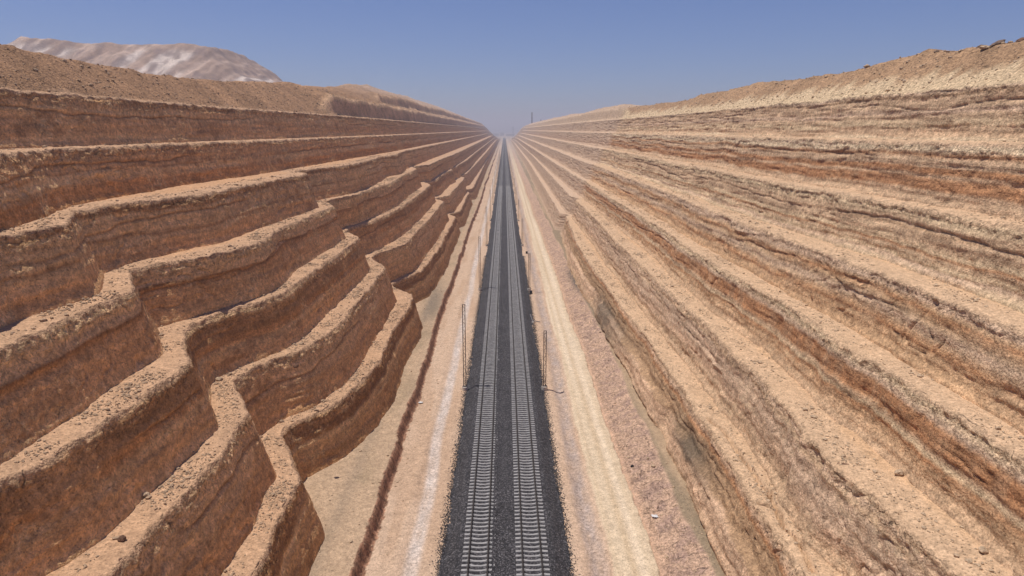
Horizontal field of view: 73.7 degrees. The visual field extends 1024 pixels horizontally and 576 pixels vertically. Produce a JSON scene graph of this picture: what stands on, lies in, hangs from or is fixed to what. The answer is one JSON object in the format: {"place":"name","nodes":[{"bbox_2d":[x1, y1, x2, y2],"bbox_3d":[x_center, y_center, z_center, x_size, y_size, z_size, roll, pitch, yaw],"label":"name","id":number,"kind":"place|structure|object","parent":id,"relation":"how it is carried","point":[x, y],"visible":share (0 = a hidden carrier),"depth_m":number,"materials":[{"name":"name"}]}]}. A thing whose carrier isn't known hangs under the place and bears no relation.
{"place":"outdoors","nodes":[
{"label":"outdoors","id":0,"kind":"place"},
{"bbox_2d":[7,36,282,82],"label":"hill","id":1,"kind":"structure","parent":0,"point":[185,60],"depth_m":497.13,"materials":[{"name":"beige stone"}]},
{"bbox_2d":[0,44,488,148],"bbox_3d":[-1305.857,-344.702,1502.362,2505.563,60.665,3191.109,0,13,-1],"label":"terrain","id":2,"kind":"structure","parent":0,"point":[32,115],"depth_m":85.48,"materials":[{"name":"brown soil"}]},
{"bbox_2d":[0,131,491,229],"bbox_3d":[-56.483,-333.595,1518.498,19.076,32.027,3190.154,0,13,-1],"label":"terrain","id":3,"kind":"structure","parent":0,"point":[36,184],"depth_m":70.12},
{"bbox_2d":[0,44,445,575],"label":"loose stones","id":4,"kind":"object","parent":3,"relation":"on","point":[124,394],"visible":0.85,"depth_m":57.11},
{"bbox_2d":[0,133,493,327],"bbox_3d":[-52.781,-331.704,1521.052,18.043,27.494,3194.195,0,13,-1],"label":"terrain","id":5,"kind":"structure","parent":0,"point":[77,253],"depth_m":62.22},
{"bbox_2d":[0,136,496,464],"bbox_3d":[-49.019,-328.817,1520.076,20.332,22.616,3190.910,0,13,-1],"label":"terrain","id":6,"kind":"structure","parent":0,"point":[57,370],"depth_m":51.61,"materials":[{"name":"brown stone"}]},
{"bbox_2d":[0,138,498,575],"bbox_3d":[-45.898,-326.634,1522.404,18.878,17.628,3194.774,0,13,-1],"label":"terrain","id":7,"kind":"structure","parent":0,"point":[84,487],"depth_m":44.08,"materials":[{"name":"brown stone"}]},
{"bbox_2d":[46,138,499,575],"bbox_3d":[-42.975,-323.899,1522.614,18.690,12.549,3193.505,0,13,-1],"label":"terrain","id":8,"kind":"structure","parent":0,"point":[203,523],"depth_m":52.80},
{"bbox_2d":[117,535,125,541],"bbox_3d":[-20.960,13.483,36.687,0.418,0.459,0.372,1,13,2],"label":"boulder","id":9,"kind":"object","parent":8,"relation":"on","point":[121,538],"visible":1,"depth_m":36.55,"materials":[{"name":"brown stone"}]},
{"bbox_2d":[221,139,499,575],"bbox_3d":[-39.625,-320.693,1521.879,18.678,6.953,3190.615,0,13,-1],"label":"terrain","id":10,"kind":"structure","parent":0,"point":[342,425],"depth_m":68.96,"materials":[{"name":"brown stone"}]},
{"bbox_2d":[0,0,1023,130],"label":"sky","id":11,"kind":"structure","parent":0,"point":[493,64],"materials":[{"name":"blue"}]},
{"bbox_2d":[303,131,724,575],"bbox_3d":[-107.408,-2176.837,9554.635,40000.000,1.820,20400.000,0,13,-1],"label":"ground","id":12,"kind":"structure","parent":0,"point":[613,531],"depth_m":72.88,"materials":[{"name":"beige sand"}]},
{"bbox_2d":[462,304,467,390],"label":"lattice mast","id":13,"kind":"object","parent":12,"relation":"on","point":[465,387],"visible":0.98,"depth_m":90.19,"materials":[{"name":"metal"}]},
{"bbox_2d":[478,236,481,290],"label":"lattice mast","id":14,"kind":"object","parent":12,"relation":"on","point":[479,289],"visible":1,"depth_m":146.53,"materials":[{"name":"metal"}]},
{"bbox_2d":[429,256,579,575],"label":"stray ballast","id":15,"kind":"structure","parent":12,"relation":"on","point":[456,455],"depth_m":72.42,"materials":[{"name":"gravel"}]},
{"bbox_2d":[439,138,570,575],"bbox_3d":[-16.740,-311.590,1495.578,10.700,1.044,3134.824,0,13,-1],"label":"ballast bed","id":16,"kind":"object","parent":12,"relation":"on","point":[503,553],"visible":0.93,"depth_m":72.26,"materials":[{"name":"grey gravel"}]},
{"bbox_2d":[460,138,503,575],"bbox_3d":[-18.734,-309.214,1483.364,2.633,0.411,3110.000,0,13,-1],"label":"railway track","id":17,"kind":"structure","parent":16,"relation":"on","point":[487,341],"depth_m":77.32,"materials":[{"name":"metal"}]},
{"bbox_2d":[505,141,549,575],"bbox_3d":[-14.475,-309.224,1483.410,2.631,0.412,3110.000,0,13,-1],"label":"railway track","id":18,"kind":"structure","parent":16,"relation":"on","point":[520,328],"depth_m":78.85,"materials":[{"name":"metal"}]},
{"bbox_2d":[319,288,716,575],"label":"floor stones","id":19,"kind":"object","parent":12,"relation":"on","point":[667,557],"visible":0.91,"depth_m":69.79,"materials":[{"name":"beige stone"}]},
{"bbox_2d":[527,253,530,290],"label":"lattice mast","id":20,"kind":"object","parent":12,"relation":"on","point":[528,289],"visible":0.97,"depth_m":146.97,"materials":[{"name":"metal"}]},
{"bbox_2d":[542,330,547,390],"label":"lattice mast","id":21,"kind":"object","parent":12,"relation":"on","point":[545,387],"visible":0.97,"depth_m":90.53,"materials":[{"name":"metal"}]},
{"bbox_2d":[509,138,841,575],"bbox_3d":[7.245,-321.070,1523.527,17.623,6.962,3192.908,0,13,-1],"label":"terrain","id":22,"kind":"structure","parent":0,"point":[744,532],"depth_m":66.23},
{"bbox_2d":[510,138,1012,575],"bbox_3d":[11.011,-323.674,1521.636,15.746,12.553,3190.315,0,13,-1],"label":"terrain","id":23,"kind":"structure","parent":0,"point":[847,521],"depth_m":51.01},
{"bbox_2d":[894,469,903,475],"bbox_3d":[24.767,11.811,43.709,0.558,0.476,0.486,7,15,27],"label":"boulder","id":24,"kind":"object","parent":23,"relation":"on","point":[898,472],"visible":1,"depth_m":43.55,"materials":[{"name":"stone"}]},
{"bbox_2d":[978,546,988,553],"bbox_3d":[24.633,13.688,35.737,0.463,0.359,0.463,-1,13,-2],"label":"boulder","id":25,"kind":"object","parent":23,"relation":"on","point":[983,549],"visible":1,"depth_m":35.61,"materials":[{"name":"stone"}]},
{"bbox_2d":[511,138,1023,575],"bbox_3d":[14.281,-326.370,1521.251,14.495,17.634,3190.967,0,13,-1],"label":"terrain","id":26,"kind":"structure","parent":0,"point":[961,468],"depth_m":49.44,"materials":[{"name":"beige stone"}]},
{"bbox_2d":[513,136,1023,435],"bbox_3d":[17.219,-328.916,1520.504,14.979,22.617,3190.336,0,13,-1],"label":"terrain","id":27,"kind":"structure","parent":0,"point":[972,352],"depth_m":55.48,"materials":[{"name":"beige stone"}]},
{"bbox_2d":[516,133,1023,313],"bbox_3d":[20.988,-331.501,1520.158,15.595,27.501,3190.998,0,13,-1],"label":"terrain","id":28,"kind":"structure","parent":0,"point":[981,255],"depth_m":63.07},
{"bbox_2d":[517,130,1023,220],"bbox_3d":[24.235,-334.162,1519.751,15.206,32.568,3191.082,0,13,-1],"label":"terrain","id":29,"kind":"structure","parent":0,"point":[985,177],"depth_m":68.13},
{"bbox_2d":[518,40,1023,141],"bbox_3d":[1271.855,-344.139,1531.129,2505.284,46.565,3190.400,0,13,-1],"label":"terrain","id":30,"kind":"structure","parent":0,"point":[981,108],"depth_m":77.45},
{"bbox_2d":[575,41,1023,575],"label":"loose stones","id":31,"kind":"object","parent":30,"relation":"on","point":[967,560],"visible":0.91,"depth_m":61.74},
{"bbox_2d":[979,45,990,49],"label":"boulder","id":32,"kind":"object","parent":30,"relation":"on","point":[984,47],"visible":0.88,"depth_m":66.83,"materials":[{"name":"stone"}]},
{"bbox_2d":[990,39,1004,45],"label":"boulder","id":33,"kind":"object","parent":30,"relation":"on","point":[997,42],"visible":0.96,"depth_m":66.23,"materials":[{"name":"grey stone"}]}
]}

